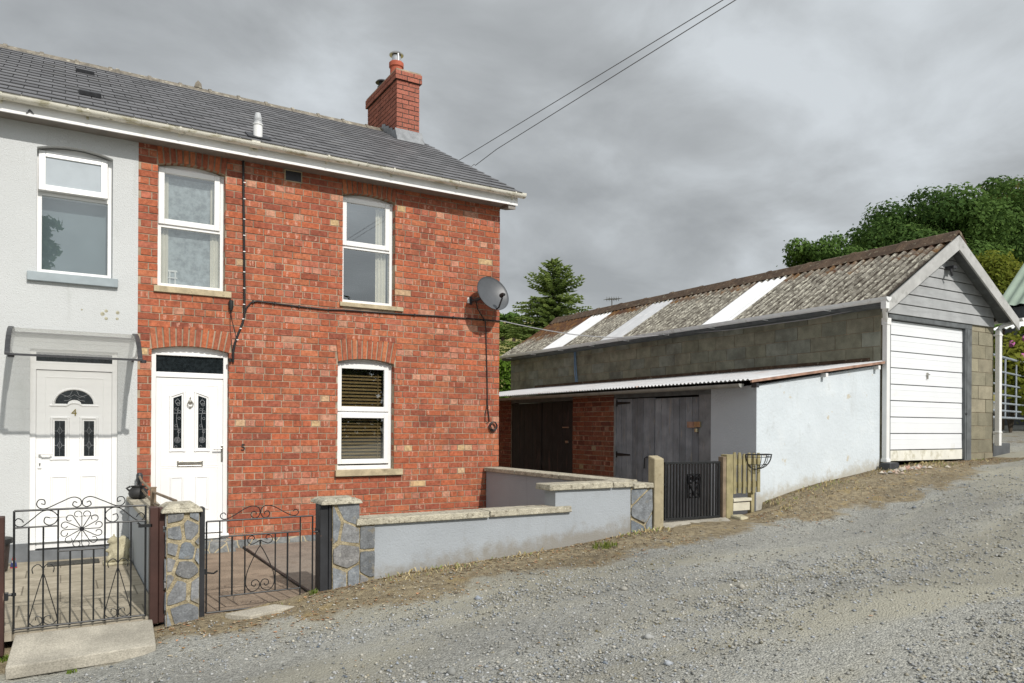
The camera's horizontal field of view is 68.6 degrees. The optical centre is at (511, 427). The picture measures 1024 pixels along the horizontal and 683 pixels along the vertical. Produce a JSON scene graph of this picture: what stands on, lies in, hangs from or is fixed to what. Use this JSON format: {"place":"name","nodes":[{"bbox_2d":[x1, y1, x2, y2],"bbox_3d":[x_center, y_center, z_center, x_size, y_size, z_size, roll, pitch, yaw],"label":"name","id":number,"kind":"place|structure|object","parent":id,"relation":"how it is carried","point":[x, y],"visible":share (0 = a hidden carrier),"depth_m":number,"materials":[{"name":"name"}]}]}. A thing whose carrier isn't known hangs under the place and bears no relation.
{"place":"outdoors","nodes":[
{"label":"outdoors","id":0,"kind":"place"},
{"bbox_2d":[4,556,159,641],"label":"patio","id":1,"kind":"structure","parent":0,"point":[21,580],"depth_m":6.47,"materials":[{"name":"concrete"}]},
{"bbox_2d":[5,536,12,570],"bbox_3d":[-5.208,1.279,7.491,0.370,0.335,0.370,0,0,-31],"label":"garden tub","id":2,"kind":"object","parent":1,"relation":"on","point":[8,540],"visible":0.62,"depth_m":7.51,"materials":[{"name":"black plastic"}]},
{"bbox_2d":[10,557,16,567],"bbox_3d":[-5.141,1.381,7.737,0.066,0.129,0.066,0,0,-31],"label":"garden gnome","id":3,"kind":"object","parent":1,"relation":"on","point":[11,565],"visible":0.47,"depth_m":7.72,"materials":[{"name":"blue paint"}]},
{"bbox_2d":[47,558,99,566],"bbox_3d":[-4.685,1.442,8.016,0.480,0.015,0.240,0,0,-31],"label":"door mat","id":4,"kind":"object","parent":1,"relation":"on","point":[75,562],"depth_m":7.98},
{"bbox_2d":[103,534,129,565],"bbox_3d":[-4.210,1.293,7.998,0.263,0.319,0.200,0,0,-31],"label":"stone squirrel","id":5,"kind":"object","parent":1,"relation":"on","point":[124,547],"visible":0.82,"depth_m":7.95},
{"bbox_2d":[205,548,305,614],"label":"path","id":6,"kind":"structure","parent":0,"point":[259,570],"depth_m":7.12,"materials":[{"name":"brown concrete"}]},
{"bbox_2d":[243,541,314,591],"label":"garden path","id":7,"kind":"structure","parent":0,"point":[293,560],"depth_m":8.43,"materials":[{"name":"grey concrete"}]},
{"bbox_2d":[246,548,310,591],"bbox_3d":[-2.464,1.470,7.811,0.046,0.027,2.880,0,0,-31],"label":"edging","id":8,"kind":"object","parent":7,"relation":"on","point":[280,572],"visible":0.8,"depth_m":7.63,"materials":[{"name":"black metal"}]},
{"bbox_2d":[0,322,1023,682],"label":"ground","id":9,"kind":"structure","parent":0,"point":[854,650],"depth_m":5.54,"materials":[{"name":"grey gravel"}]},
{"bbox_2d":[0,516,4,656],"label":"brown post","id":10,"kind":"object","parent":9,"relation":"on","point":[2,579],"visible":1,"depth_m":5.24,"materials":[{"name":"brown metal"}]},
{"bbox_2d":[4,496,150,631],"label":"iron gate","id":11,"kind":"structure","parent":10,"relation":"attached to","point":[145,525],"depth_m":5.51,"materials":[{"name":"black metal"}]},
{"bbox_2d":[0,654,8,662],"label":"weed tuft","id":12,"kind":"object","parent":9,"relation":"on","point":[5,658],"visible":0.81,"depth_m":5.24,"materials":[{"name":"green plant"}]},
{"bbox_2d":[0,43,141,562],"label":"grey cottage","id":13,"kind":"structure","parent":9,"relation":"on","point":[70,132],"depth_m":8.36,"materials":[{"name":"paint"}]},
{"bbox_2d":[30,370,111,550],"bbox_3d":[-4.878,0.372,8.364,0.843,2.002,0.132,0,0,-31],"label":"door","id":14,"kind":"structure","parent":13,"relation":"in","point":[74,408],"depth_m":8.37,"materials":[{"name":"white plastic"}]},
{"bbox_2d":[27,149,117,287],"bbox_3d":[-4.914,-2.352,8.414,0.870,1.520,0.300,0,0,-31],"label":"window","id":15,"kind":"structure","parent":13,"relation":"in","point":[74,188],"depth_m":8.46,"materials":[{"name":"white plastic"}]},
{"bbox_2d":[4,326,145,362],"bbox_3d":[-4.592,-0.871,7.930,1.236,0.382,0.974,0,0,-31],"label":"door canopy","id":16,"kind":"object","parent":13,"relation":"attached to","point":[10,331],"visible":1,"depth_m":7.74,"materials":[{"name":"white"}]},
{"bbox_2d":[66,667,76,673],"bbox_3d":[-2.979,1.646,5.074,0.063,0.043,0.045,0,0,-3],"label":"weed tuft","id":17,"kind":"object","parent":9,"relation":"on","point":[69,672],"visible":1,"depth_m":5.07,"materials":[{"name":"green plant"}]},
{"bbox_2d":[5,620,155,679],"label":"concrete ramp","id":18,"kind":"structure","parent":9,"relation":"on","point":[33,654],"depth_m":5.25,"materials":[{"name":"concrete"}]},
{"bbox_2d":[126,496,158,591],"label":"dividing wall","id":19,"kind":"structure","parent":9,"relation":"on","point":[138,548],"depth_m":7.53,"materials":[{"name":"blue paint"}]},
{"bbox_2d":[126,485,148,498],"bbox_3d":[-4.154,0.715,8.333,0.198,0.151,0.198,0,0,14],"label":"black pot","id":20,"kind":"object","parent":19,"relation":"on","point":[135,492],"visible":0.9,"depth_m":8.27,"materials":[{"name":"black metal"}]},
{"bbox_2d":[136,473,176,505],"bbox_3d":[-3.508,0.657,7.335,0.070,0.273,2.986,0,0,-31],"label":"hand rail","id":21,"kind":"object","parent":19,"relation":"on","point":[153,492],"visible":0.72,"depth_m":7.28,"materials":[{"name":"metal"}]},
{"bbox_2d":[148,506,164,623],"bbox_3d":[-2.748,1.057,5.804,0.109,0.895,0.105,0,0,-31],"label":"brown post","id":22,"kind":"object","parent":9,"relation":"on","point":[156,592],"visible":0.89,"depth_m":5.76,"materials":[{"name":"brown wood"}]},
{"bbox_2d":[158,501,202,626],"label":"stone pillar","id":23,"kind":"structure","parent":9,"relation":"on","point":[181,572],"depth_m":5.81,"materials":[{"name":"stone"}]},
{"bbox_2d":[199,506,204,616],"bbox_3d":[-2.477,1.084,5.970,0.042,0.905,0.120,0,0,-31],"label":"black post","id":24,"kind":"object","parent":9,"relation":"on","point":[202,565],"visible":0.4,"depth_m":5.92,"materials":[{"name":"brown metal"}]},
{"bbox_2d":[205,505,318,613],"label":"iron gate","id":25,"kind":"structure","parent":24,"relation":"attached to","point":[259,541],"depth_m":6.16,"materials":[{"name":"black metal"}]},
{"bbox_2d":[225,604,294,619],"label":"step slab","id":26,"kind":"structure","parent":9,"relation":"on","point":[253,613],"depth_m":5.98,"materials":[{"name":"concrete"}]},
{"bbox_2d":[307,589,319,594],"bbox_3d":[-1.676,1.383,6.333,0.100,0.054,0.068,0,0,-31],"label":"weed tuft","id":27,"kind":"object","parent":9,"relation":"on","point":[313,592],"visible":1,"depth_m":6.33,"materials":[{"name":"green plant"}]},
{"bbox_2d":[120,51,526,553],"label":"brick cottage","id":28,"kind":"structure","parent":9,"relation":"on","point":[290,409],"depth_m":9.75,"materials":[{"name":"brick"}]},
{"bbox_2d":[155,377,228,538],"bbox_3d":[-3.855,0.372,8.991,0.855,1.923,0.182,0,0,-31],"label":"door","id":29,"kind":"structure","parent":28,"relation":"in","point":[189,412],"depth_m":9.04,"materials":[{"name":"white plastic"}]},
{"bbox_2d":[154,166,231,297],"bbox_3d":[-3.849,-2.362,9.039,0.860,1.552,0.235,0,0,-31],"label":"window","id":30,"kind":"structure","parent":28,"relation":"in","point":[190,213],"depth_m":9.10,"materials":[{"name":"white plastic"}]},
{"bbox_2d":[228,300,235,361],"bbox_3d":[-3.414,-1.179,9.168,0.099,0.760,0.056,0,0,-31],"label":"cable connector","id":31,"kind":"object","parent":28,"relation":"attached to","point":[231,304],"visible":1,"depth_m":9.15,"materials":[{"name":"black plastic"}]},
{"bbox_2d":[232,160,499,361],"bbox_3d":[-1.798,-2.035,10.152,3.784,2.490,0.032,0,0,-31],"label":"wall cable","id":32,"kind":"object","parent":28,"relation":"attached to","point":[245,308],"depth_m":9.25,"materials":[{"name":"black plastic"}]},
{"bbox_2d":[335,360,402,476],"bbox_3d":[-2.059,-0.140,10.327,0.943,1.567,0.635,0,0,-31],"label":"window","id":33,"kind":"structure","parent":28,"relation":"in","point":[359,411],"depth_m":10.27,"materials":[{"name":"white plastic"}]},
{"bbox_2d":[339,196,402,311],"bbox_3d":[-1.931,-2.369,10.191,0.895,1.537,0.234,0,0,-31],"label":"window","id":34,"kind":"structure","parent":28,"relation":"in","point":[383,246],"depth_m":10.31,"materials":[{"name":"white plastic"}]},
{"bbox_2d":[475,301,497,431],"bbox_3d":[-0.392,-0.885,10.979,0.415,1.887,0.088,0,0,-39],"label":"dish cable","id":35,"kind":"object","parent":28,"relation":"attached to","point":[492,430],"visible":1,"depth_m":11.01,"materials":[{"name":"black plastic"}]},
{"bbox_2d":[467,277,508,309],"bbox_3d":[-0.363,-1.922,10.741,0.597,0.502,0.409,0,0,8],"label":"satellite dish","id":36,"kind":"object","parent":28,"relation":"attached to","point":[492,293],"visible":1,"depth_m":10.78,"materials":[{"name":"metal"}]},
{"bbox_2d":[460,0,722,159],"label":"overhead wire","id":37,"kind":"object","parent":28,"relation":"attached to","point":[599,74],"visible":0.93,"depth_m":10.20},
{"bbox_2d":[471,0,735,166],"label":"overhead wire","id":38,"kind":"object","parent":28,"relation":"attached to","point":[608,79],"visible":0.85,"depth_m":10.00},
{"bbox_2d":[315,504,331,591],"bbox_3d":[-1.627,1.099,6.472,0.097,0.885,0.155,0,0,-31],"label":"black post","id":39,"kind":"object","parent":9,"relation":"on","point":[323,545],"visible":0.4,"depth_m":6.42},
{"bbox_2d":[310,495,362,588],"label":"stone pillar","id":40,"kind":"structure","parent":9,"relation":"on","point":[345,543],"depth_m":6.47,"materials":[{"name":"stone"}]},
{"bbox_2d":[356,480,653,582],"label":"front wall","id":41,"kind":"structure","parent":9,"relation":"on","point":[569,513],"depth_m":7.31,"materials":[{"name":"paint"}]},
{"bbox_2d":[499,353,510,397],"bbox_3d":[-0.020,-1.196,26.075,3.906,2.889,1.665,0,0,-31],"label":"hedge","id":42,"kind":"object","parent":9,"relation":"on","point":[505,370],"visible":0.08,"depth_m":25.59,"materials":[{"name":"green plant"}]},
{"bbox_2d":[499,335,525,341],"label":"distant tree","id":43,"kind":"object","parent":9,"relation":"on","point":[513,339],"visible":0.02,"depth_m":91.02,"materials":[{"name":"green plant"}]},
{"bbox_2d":[499,312,526,343],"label":"distant tree","id":44,"kind":"object","parent":9,"relation":"on","point":[509,317],"visible":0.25,"depth_m":79.34,"materials":[{"name":"green plant"}]},
{"bbox_2d":[499,257,592,362],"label":"spruce tree","id":45,"kind":"object","parent":9,"relation":"on","point":[547,310],"visible":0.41,"depth_m":41.70,"materials":[{"name":"green plant"}]},
{"bbox_2d":[484,467,637,507],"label":"return wall","id":46,"kind":"structure","parent":9,"relation":"on","point":[506,487],"depth_m":10.20,"materials":[{"name":"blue paint"}]},
{"bbox_2d":[156,458,1022,671],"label":"leaf litter","id":47,"kind":"object","parent":9,"relation":"on","point":[537,562],"visible":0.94,"depth_m":6.89,"materials":[{"name":"plant"}]},
{"bbox_2d":[591,540,617,548],"bbox_3d":[0.934,1.173,7.561,0.249,0.082,0.245,0,0,15],"label":"weed tuft","id":48,"kind":"object","parent":9,"relation":"on","point":[606,545],"visible":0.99,"depth_m":7.55,"materials":[{"name":"green plant"}]},
{"bbox_2d":[282,458,1017,604],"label":"dry grass","id":49,"kind":"structure","parent":9,"relation":"on","point":[785,508],"depth_m":8.21,"materials":[{"name":"plant"}]},
{"bbox_2d":[648,455,663,528],"bbox_3d":[1.603,0.861,8.357,0.140,1.096,0.110,0,0,-31],"label":"concrete post","id":50,"kind":"object","parent":9,"relation":"on","point":[656,470],"visible":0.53,"depth_m":8.30,"materials":[{"name":"beige concrete"}]},
{"bbox_2d":[663,461,720,520],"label":"bar gate","id":51,"kind":"structure","parent":50,"relation":"attached to","point":[693,478],"depth_m":8.78,"materials":[{"name":"black metal"}]},
{"bbox_2d":[498,358,884,517],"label":"lean to store","id":52,"kind":"structure","parent":9,"relation":"on","point":[805,431],"depth_m":10.96,"materials":[{"name":"white paint"}]},
{"bbox_2d":[512,403,542,470],"bbox_3d":[0.296,0.487,14.652,0.055,1.910,1.090,0,0,-31],"label":"door","id":53,"kind":"structure","parent":52,"relation":"in","point":[527,419],"depth_m":14.60,"materials":[{"name":"brown wood"}]},
{"bbox_2d":[542,401,572,472],"bbox_3d":[0.840,0.490,13.733,0.070,1.910,0.995,0,0,-31],"label":"door","id":54,"kind":"structure","parent":52,"relation":"in","point":[557,422],"depth_m":13.71,"materials":[{"name":"brown wood"}]},
{"bbox_2d":[616,398,656,481],"bbox_3d":[1.936,0.496,11.869,0.111,1.910,0.930,0,0,-31],"label":"door","id":55,"kind":"structure","parent":52,"relation":"in","point":[635,426],"depth_m":11.87,"materials":[{"name":"black paint"}]},
{"bbox_2d":[655,397,700,517],"bbox_3d":[2.429,0.506,11.039,0.120,1.895,0.980,0,0,-31],"label":"door","id":56,"kind":"structure","parent":52,"relation":"in","point":[677,424],"depth_m":11.03,"materials":[{"name":"grey wood"}]},
{"bbox_2d":[663,517,730,527],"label":"threshold slab","id":57,"kind":"structure","parent":9,"relation":"on","point":[670,524],"depth_m":8.71,"materials":[{"name":"concrete"}]},
{"bbox_2d":[718,456,725,517],"bbox_3d":[2.531,0.756,9.037,0.055,0.815,0.080,0,0,-31],"label":"timber post","id":58,"kind":"object","parent":57,"relation":"on","point":[722,487],"visible":0.56,"depth_m":9.01,"materials":[{"name":"brown wood"}]},
{"bbox_2d":[730,514,747,519],"bbox_3d":[2.728,1.107,8.941,0.210,0.131,0.201,0,0,-31],"label":"rubble stone","id":59,"kind":"object","parent":9,"relation":"on","point":[739,517],"visible":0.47,"depth_m":8.90,"materials":[{"name":"beige stone"}]},
{"bbox_2d":[721,452,759,517],"bbox_3d":[2.822,0.933,9.223,0.623,1.264,0.100,0,0,-31],"label":"picket fence","id":60,"kind":"object","parent":9,"relation":"on","point":[733,460],"visible":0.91,"depth_m":9.15,"materials":[{"name":"beige wood"}]},
{"bbox_2d":[733,497,751,510],"bbox_3d":[2.795,0.939,9.207,0.315,0.152,0.100,0,0,-31],"label":"pale board","id":61,"kind":"object","parent":60,"relation":"attached to","point":[738,505],"visible":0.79,"depth_m":9.17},
{"bbox_2d":[745,454,771,469],"bbox_3d":[3.067,0.421,9.201,0.380,0.195,0.195,0,0,-31],"label":"wire basket","id":62,"kind":"object","parent":60,"relation":"attached to","point":[764,463],"visible":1,"depth_m":9.18,"materials":[{"name":"black metal"}]},
{"bbox_2d":[499,230,1023,463],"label":"garage","id":63,"kind":"structure","parent":9,"relation":"on","point":[922,317],"depth_m":12.47,"materials":[{"name":"concrete"}]},
{"bbox_2d":[574,352,577,381],"bbox_3d":[1.502,-1.441,17.674,0.043,0.745,0.190,0,0,-18],"label":"hose","id":64,"kind":"object","parent":63,"relation":"hanging from","point":[575,374],"visible":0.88,"depth_m":17.68,"materials":[{"name":"plastic"}]},
{"bbox_2d":[604,297,621,304],"bbox_3d":[4.758,-3.830,35.512,0.805,4.808,0.500,0,0,-31],"label":"tv aerial","id":65,"kind":"object","parent":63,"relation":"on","point":[612,299],"visible":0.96,"depth_m":35.47,"materials":[{"name":"metal"}]},
{"bbox_2d":[500,311,849,337],"bbox_3d":[2.148,-1.693,11.847,4.744,0.307,4.307,0,0,-31],"label":"garage wire","id":66,"kind":"object","parent":63,"relation":"attached to","point":[661,335],"visible":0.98,"depth_m":12.54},
{"bbox_2d":[890,320,961,460],"bbox_3d":[6.532,-0.554,11.817,2.041,2.140,0.071,0,0,-31],"label":"garage door","id":67,"kind":"structure","parent":63,"relation":"in","point":[926,421],"depth_m":11.80,"materials":[{"name":"white metal"}]},
{"bbox_2d":[776,231,867,266],"bbox_3d":[15.943,-5.526,37.967,5.900,8.792,5.223,0,0,-31],"label":"oak tree","id":68,"kind":"object","parent":9,"relation":"on","point":[805,252],"visible":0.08,"depth_m":37.70,"materials":[{"name":"green plant"}]},
{"bbox_2d":[880,462,899,469],"bbox_3d":[5.556,0.571,11.017,0.262,0.120,0.179,0,0,-27],"label":"drain box","id":69,"kind":"object","parent":9,"relation":"on","point":[889,465],"visible":0.73,"depth_m":10.95,"materials":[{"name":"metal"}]},
{"bbox_2d":[871,464,949,475],"bbox_3d":[5.753,0.609,10.770,1.404,0.148,0.509,0,0,-31],"label":"rubble","id":70,"kind":"object","parent":9,"relation":"on","point":[917,466],"visible":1,"depth_m":10.83,"materials":[{"name":"stone"}]},
{"bbox_2d":[837,181,1023,273],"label":"oak tree","id":71,"kind":"object","parent":9,"relation":"on","point":[897,226],"visible":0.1,"depth_m":43.37,"materials":[{"name":"green plant"}]},
{"bbox_2d":[925,175,1023,267],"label":"oak tree","id":72,"kind":"object","parent":9,"relation":"on","point":[1000,185],"visible":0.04,"depth_m":45.12,"materials":[{"name":"green plant"}]},
{"bbox_2d":[993,324,1000,392],"bbox_3d":[14.943,-1.830,22.686,5.023,3.456,3.665,0,0,-31],"label":"dark bush","id":73,"kind":"object","parent":9,"relation":"on","point":[996,325],"visible":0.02,"depth_m":21.52,"materials":[{"name":"green plant"}]},
{"bbox_2d":[971,248,1023,346],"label":"lime bush","id":74,"kind":"object","parent":9,"relation":"on","point":[1002,270],"visible":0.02,"depth_m":31.08,"materials":[{"name":"green plant"}]},
{"bbox_2d":[975,175,1023,206],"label":"maple tree","id":75,"kind":"object","parent":9,"relation":"on","point":[1017,186],"depth_m":54.04,"materials":[{"name":"green plant"}]},
{"bbox_2d":[993,443,1009,455],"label":"concrete block","id":76,"kind":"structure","parent":9,"relation":"on","point":[1003,448],"depth_m":13.01,"materials":[{"name":"grey concrete"}]},
{"bbox_2d":[993,326,1023,432],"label":"buddleia bush","id":77,"kind":"object","parent":9,"relation":"on","point":[1013,348],"visible":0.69,"depth_m":15.11,"materials":[{"name":"green plant"}]},
{"bbox_2d":[993,353,1023,419],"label":"field gate","id":78,"kind":"structure","parent":9,"relation":"on","point":[1015,387],"depth_m":14.52,"materials":[{"name":"silver metal"}]},
{"bbox_2d":[994,321,1023,429],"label":"tin canopy","id":79,"kind":"object","parent":9,"relation":"on","point":[1013,327],"visible":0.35,"depth_m":16.33,"materials":[{"name":"white metal"}]},
{"bbox_2d":[1003,264,1023,424],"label":"green roofed shed","id":80,"kind":"structure","parent":9,"relation":"on","point":[1013,295],"depth_m":17.68,"materials":[{"name":"green metal"}]},
{"bbox_2d":[0,0,1023,321],"label":"sky","id":81,"kind":"structure","parent":0,"point":[763,124],"materials":[{"name":"grey"}]},
{"bbox_2d":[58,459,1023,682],"bbox_3d":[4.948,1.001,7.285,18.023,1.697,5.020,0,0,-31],"label":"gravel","id":82,"kind":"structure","parent":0,"point":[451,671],"depth_m":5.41,"materials":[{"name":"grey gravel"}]}
]}

